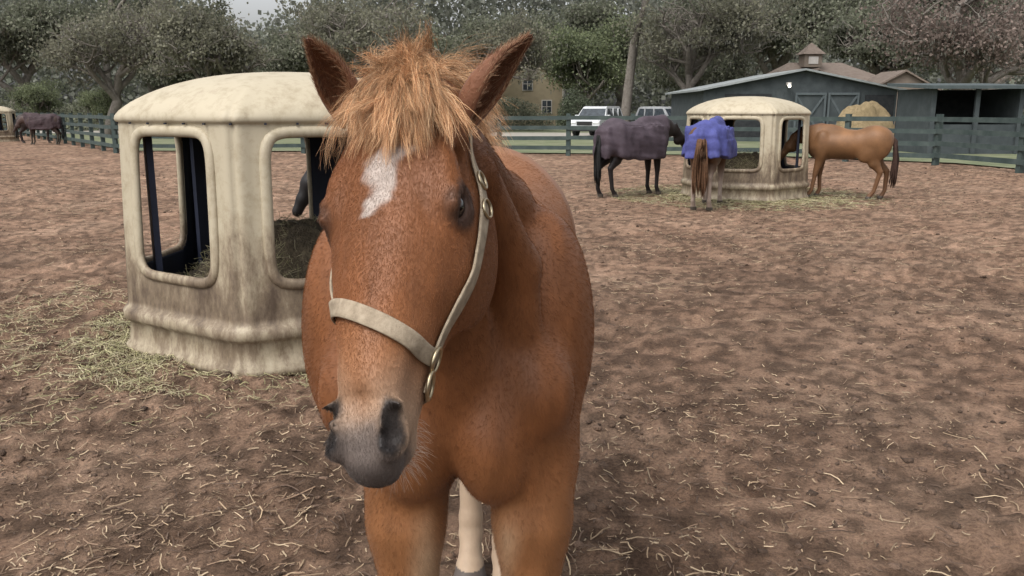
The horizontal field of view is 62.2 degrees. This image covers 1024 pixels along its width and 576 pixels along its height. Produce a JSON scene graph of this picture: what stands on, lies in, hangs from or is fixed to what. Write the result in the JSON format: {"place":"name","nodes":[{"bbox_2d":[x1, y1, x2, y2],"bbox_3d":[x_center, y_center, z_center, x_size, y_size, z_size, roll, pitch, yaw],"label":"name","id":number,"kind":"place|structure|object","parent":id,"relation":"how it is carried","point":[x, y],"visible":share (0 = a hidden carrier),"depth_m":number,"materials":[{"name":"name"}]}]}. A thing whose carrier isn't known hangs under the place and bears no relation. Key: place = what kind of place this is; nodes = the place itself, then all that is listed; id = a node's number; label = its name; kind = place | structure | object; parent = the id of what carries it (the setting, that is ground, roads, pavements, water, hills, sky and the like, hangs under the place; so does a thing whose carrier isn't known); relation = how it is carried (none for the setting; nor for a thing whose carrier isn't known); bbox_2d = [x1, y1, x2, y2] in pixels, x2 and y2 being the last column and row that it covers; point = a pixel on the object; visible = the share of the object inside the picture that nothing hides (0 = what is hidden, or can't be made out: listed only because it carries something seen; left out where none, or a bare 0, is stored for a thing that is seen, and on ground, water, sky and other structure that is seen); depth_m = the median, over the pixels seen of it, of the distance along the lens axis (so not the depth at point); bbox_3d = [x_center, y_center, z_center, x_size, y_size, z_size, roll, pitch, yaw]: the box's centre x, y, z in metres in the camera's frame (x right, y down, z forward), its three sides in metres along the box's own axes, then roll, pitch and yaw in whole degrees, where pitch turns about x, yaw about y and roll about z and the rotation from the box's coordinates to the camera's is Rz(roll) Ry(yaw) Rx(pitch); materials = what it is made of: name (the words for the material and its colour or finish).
{"place":"outdoors","nodes":[
{"label":"outdoors","id":0,"kind":"place"},
{"bbox_2d":[29,130,593,135],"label":"gravel road","id":1,"kind":"structure","parent":0,"point":[523,134],"depth_m":58.43,"materials":[{"name":"grey gravel"}]},
{"bbox_2d":[0,98,32,128],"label":"shrub","id":2,"kind":"object","parent":1,"relation":"on","point":[9,106],"visible":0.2,"depth_m":68.38,"materials":[{"name":"green plant"}]},
{"bbox_2d":[46,97,123,130],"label":"shrub","id":3,"kind":"object","parent":1,"relation":"on","point":[66,109],"visible":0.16,"depth_m":66.08,"materials":[{"name":"green plant"}]},
{"bbox_2d":[571,106,622,135],"bbox_3d":[5.286,-10.314,52.469,2.240,1.812,4.853,5,13,24],"label":"parked suv","id":4,"kind":"object","parent":1,"relation":"on","point":[601,111],"visible":0.38,"depth_m":51.54,"materials":[{"name":"white metal"}]},
{"bbox_2d":[635,106,670,120],"bbox_3d":[10.317,-11.132,56.386,2.240,1.812,4.853,-7,14,-29],"label":"parked suv","id":5,"kind":"object","parent":1,"relation":"on","point":[651,111],"visible":0.09,"depth_m":56.17,"materials":[{"name":"grey paint"}]},
{"bbox_2d":[0,114,1023,575],"bbox_3d":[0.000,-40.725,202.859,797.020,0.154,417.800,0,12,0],"label":"ground","id":6,"kind":"structure","parent":0,"point":[652,350],"depth_m":4.83,"materials":[{"name":"brown soil"}]},
{"bbox_2d":[0,106,19,141],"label":"hay hut","id":7,"kind":"object","parent":6,"relation":"on","point":[8,135],"visible":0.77,"depth_m":44.87,"materials":[{"name":"plastic"}]},
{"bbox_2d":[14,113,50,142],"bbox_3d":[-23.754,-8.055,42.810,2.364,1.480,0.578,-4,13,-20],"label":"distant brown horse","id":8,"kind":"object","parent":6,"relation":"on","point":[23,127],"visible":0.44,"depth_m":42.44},
{"bbox_2d":[2,75,72,130],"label":"young tree","id":9,"kind":"object","parent":6,"relation":"on","point":[40,97],"visible":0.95,"depth_m":65.78,"materials":[{"name":"green plant"}]},
{"bbox_2d":[13,112,64,144],"bbox_3d":[-22.756,-7.663,40.795,2.363,1.537,0.687,-1,12,-5],"label":"distant brown horse","id":10,"kind":"object","parent":6,"relation":"on","point":[34,122],"visible":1,"depth_m":40.54},
{"bbox_2d":[68,78,124,131],"bbox_3d":[-28.892,-12.803,59.833,3.604,3.846,4.181,2,12,8],"label":"young tree","id":11,"kind":"object","parent":6,"relation":"on","point":[96,103],"visible":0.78,"depth_m":58.94,"materials":[{"name":"green plant"}]},
{"bbox_2d":[51,311,309,404],"bbox_3d":[-1.609,0.298,6.423,3.381,0.141,3.374,0,12,0],"label":"loose hay","id":12,"kind":"object","parent":6,"relation":"on","point":[147,359],"visible":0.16,"depth_m":5.47,"materials":[{"name":"plant"}]},
{"bbox_2d":[114,72,361,376],"bbox_3d":[-1.600,-0.604,6.228,2.400,1.895,2.156,-6,13,-26],"label":"hay hut","id":13,"kind":"object","parent":6,"relation":"on","point":[220,285],"visible":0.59,"depth_m":5.31,"materials":[{"name":"plastic"}]},
{"bbox_2d":[0,276,681,570],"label":"loose hay","id":14,"kind":"object","parent":6,"relation":"on","point":[31,354],"visible":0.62,"depth_m":5.62,"materials":[{"name":"plant"}]},
{"bbox_2d":[271,0,445,77],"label":"live oak tree","id":15,"kind":"object","parent":6,"relation":"on","point":[335,26],"visible":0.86,"depth_m":53.75,"materials":[{"name":"green plant"}]},
{"bbox_2d":[292,139,505,216],"bbox_3d":[-1.056,-0.890,8.556,2.274,1.460,0.652,-4,13,-20],"label":"black horse","id":16,"kind":"object","parent":6,"relation":"on","point":[301,203],"visible":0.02,"depth_m":8.14},
{"bbox_2d":[301,17,594,575],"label":"chestnut horse","id":17,"kind":"object","parent":6,"relation":"on","point":[494,422],"visible":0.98,"depth_m":1.46},
{"bbox_2d":[329,119,492,403],"bbox_3d":[-0.162,-0.042,1.204,0.237,0.401,0.303,3,12,16],"label":"horse halter","id":18,"kind":"object","parent":17,"relation":"attached to","point":[418,346],"visible":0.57,"depth_m":1.12,"materials":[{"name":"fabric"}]},
{"bbox_2d":[3,115,1016,167],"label":"grass","id":19,"kind":"structure","parent":6,"relation":"on","point":[748,144],"depth_m":39.06,"materials":[{"name":"green plant"}]},
{"bbox_2d":[0,0,125,128],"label":"live oak tree","id":20,"kind":"object","parent":19,"relation":"on","point":[19,22],"visible":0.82,"depth_m":68.92,"materials":[{"name":"green plant"}]},
{"bbox_2d":[19,0,205,134],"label":"live oak tree","id":21,"kind":"object","parent":19,"relation":"on","point":[92,44],"visible":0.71,"depth_m":54.01,"materials":[{"name":"green plant"}]},
{"bbox_2d":[101,0,125,123],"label":"pine tree","id":22,"kind":"object","parent":19,"relation":"on","point":[107,67],"visible":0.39,"depth_m":74.99,"materials":[{"name":"brown plant"}]},
{"bbox_2d":[93,0,240,92],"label":"live oak tree","id":23,"kind":"object","parent":19,"relation":"on","point":[152,83],"visible":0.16,"depth_m":77.07,"materials":[{"name":"green plant"}]},
{"bbox_2d":[115,0,284,82],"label":"live oak tree","id":24,"kind":"object","parent":19,"relation":"on","point":[198,40],"visible":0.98,"depth_m":48.24,"materials":[{"name":"green plant"}]},
{"bbox_2d":[250,0,362,72],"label":"live oak tree","id":25,"kind":"object","parent":19,"relation":"on","point":[291,59],"visible":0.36,"depth_m":71.34,"materials":[{"name":"green plant"}]},
{"bbox_2d":[411,6,566,75],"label":"live oak tree","id":26,"kind":"object","parent":19,"relation":"on","point":[470,25],"visible":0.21,"depth_m":79.02,"materials":[{"name":"green plant"}]},
{"bbox_2d":[435,0,561,131],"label":"live oak tree","id":27,"kind":"object","parent":19,"relation":"on","point":[528,58],"visible":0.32,"depth_m":60.67,"materials":[{"name":"green plant"}]},
{"bbox_2d":[0,0,1023,122],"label":"distant trees","id":28,"kind":"object","parent":19,"relation":"on","point":[441,14],"visible":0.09,"depth_m":101.10,"materials":[{"name":"green plant"}]},
{"bbox_2d":[492,96,555,130],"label":"shrub","id":29,"kind":"object","parent":19,"relation":"on","point":[511,107],"visible":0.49,"depth_m":68.07,"materials":[{"name":"green plant"}]},
{"bbox_2d":[496,59,564,125],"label":"beige house","id":30,"kind":"structure","parent":19,"relation":"on","point":[536,93],"depth_m":87.76,"materials":[{"name":"beige paint"}]},
{"bbox_2d":[496,62,564,113],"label":"windows and trim","id":31,"kind":"structure","parent":30,"relation":"in","point":[547,104],"depth_m":87.84,"materials":[{"name":"white glass"}]},
{"bbox_2d":[555,84,594,125],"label":"shrub","id":32,"kind":"object","parent":19,"relation":"on","point":[581,103],"visible":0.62,"depth_m":72.96,"materials":[{"name":"green plant"}]},
{"bbox_2d":[532,1,655,114],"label":"live oak tree","id":33,"kind":"object","parent":19,"relation":"on","point":[582,61],"visible":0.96,"depth_m":76.12,"materials":[{"name":"green plant"}]},
{"bbox_2d":[551,0,662,107],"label":"live oak tree","id":34,"kind":"object","parent":19,"relation":"on","point":[588,13],"visible":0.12,"depth_m":79.28,"materials":[{"name":"green plant"}]},
{"bbox_2d":[621,0,648,121],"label":"pine tree","id":35,"kind":"object","parent":19,"relation":"on","point":[628,85],"visible":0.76,"depth_m":56.63,"materials":[{"name":"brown plant"}]},
{"bbox_2d":[617,0,777,99],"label":"live oak tree","id":36,"kind":"object","parent":19,"relation":"on","point":[725,69],"visible":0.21,"depth_m":66.70,"materials":[{"name":"green plant"}]},
{"bbox_2d":[665,68,906,137],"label":"slate barn","id":37,"kind":"structure","parent":19,"relation":"on","point":[816,93],"depth_m":43.85,"materials":[{"name":"metal"}]},
{"bbox_2d":[707,82,894,137],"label":"doors","id":38,"kind":"structure","parent":37,"relation":"in","point":[814,102],"depth_m":43.88,"materials":[{"name":"wood"}]},
{"bbox_2d":[729,0,876,76],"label":"live oak tree","id":39,"kind":"object","parent":19,"relation":"on","point":[816,8],"visible":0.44,"depth_m":78.02,"materials":[{"name":"green plant"}]},
{"bbox_2d":[767,43,941,124],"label":"cupola house","id":40,"kind":"structure","parent":19,"relation":"on","point":[810,55],"depth_m":62.18,"materials":[{"name":"brown"}]},
{"bbox_2d":[836,101,894,134],"bbox_3d":[16.730,-7.825,40.234,3.196,2.064,2.200,0,12,0],"label":"hay stack","id":41,"kind":"object","parent":19,"relation":"on","point":[870,109],"visible":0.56,"depth_m":39.71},
{"bbox_2d":[801,0,976,74],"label":"live oak tree","id":42,"kind":"object","parent":19,"relation":"on","point":[852,45],"visible":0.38,"depth_m":70.85,"materials":[{"name":"green plant"}]},
{"bbox_2d":[846,0,1023,89],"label":"bare tree","id":43,"kind":"object","parent":19,"relation":"on","point":[988,47],"visible":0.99,"depth_m":39.76,"materials":[{"name":"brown plant"}]},
{"bbox_2d":[858,0,1023,89],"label":"live oak tree","id":44,"kind":"object","parent":19,"relation":"on","point":[979,73],"visible":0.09,"depth_m":70.94,"materials":[{"name":"green plant"}]},
{"bbox_2d":[887,83,1023,153],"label":"horse shelter","id":45,"kind":"object","parent":19,"relation":"on","point":[997,100],"visible":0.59,"depth_m":31.75,"materials":[{"name":"painted wood"},{"name":"metal"}]},
{"bbox_2d":[0,166,1023,575],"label":"scattered straw","id":46,"kind":"object","parent":6,"relation":"on","point":[458,486],"visible":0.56,"depth_m":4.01,"materials":[{"name":"beige plant"}]},
{"bbox_2d":[2,112,1023,172],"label":"wooden fence","id":47,"kind":"object","parent":6,"relation":"on","point":[938,131],"visible":0.29,"depth_m":29.57,"materials":[{"name":"paint"}]},
{"bbox_2d":[593,114,684,197],"bbox_3d":[2.553,-2.562,16.375,2.456,1.536,0.713,-8,14,-33],"label":"dark brown horse","id":48,"kind":"object","parent":6,"relation":"on","point":[617,141],"visible":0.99,"depth_m":15.85},
{"bbox_2d":[681,116,736,210],"bbox_3d":[3.421,-2.178,14.572,0.816,1.522,2.454,5,13,22],"label":"horse","id":49,"kind":"object","parent":6,"relation":"on","point":[709,147],"visible":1,"depth_m":13.62},
{"bbox_2d":[611,0,815,89],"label":"live oak tree","id":50,"kind":"object","parent":6,"relation":"on","point":[708,36],"visible":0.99,"depth_m":54.77,"materials":[{"name":"green plant"}]},
{"bbox_2d":[680,96,810,201],"bbox_3d":[4.450,-2.686,16.193,2.400,1.895,2.156,-9,15,-38],"label":"hay hut","id":51,"kind":"object","parent":6,"relation":"on","point":[765,173],"visible":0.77,"depth_m":15.37,"materials":[{"name":"plastic"}]},
{"bbox_2d":[607,184,894,211],"bbox_3d":[4.498,-1.783,16.338,5.368,0.096,5.352,0,12,0],"label":"loose hay","id":52,"kind":"object","parent":6,"relation":"on","point":[687,198],"visible":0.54,"depth_m":15.38,"materials":[{"name":"plant"}]},
{"bbox_2d":[781,123,898,199],"bbox_3d":[6.052,-2.373,15.845,2.145,1.383,0.539,5,13,22],"label":"chestnut horse","id":53,"kind":"object","parent":6,"relation":"on","point":[871,146],"visible":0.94,"depth_m":15.55},
{"bbox_2d":[983,47,1023,82],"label":"bare tree","id":54,"kind":"object","parent":6,"relation":"on","point":[1010,66],"visible":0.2,"depth_m":49.73,"materials":[{"name":"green plant"}]},
{"bbox_2d":[0,0,1023,112],"label":"sky","id":55,"kind":"structure","parent":0,"point":[238,6],"materials":[{"name":"white"}]}
]}

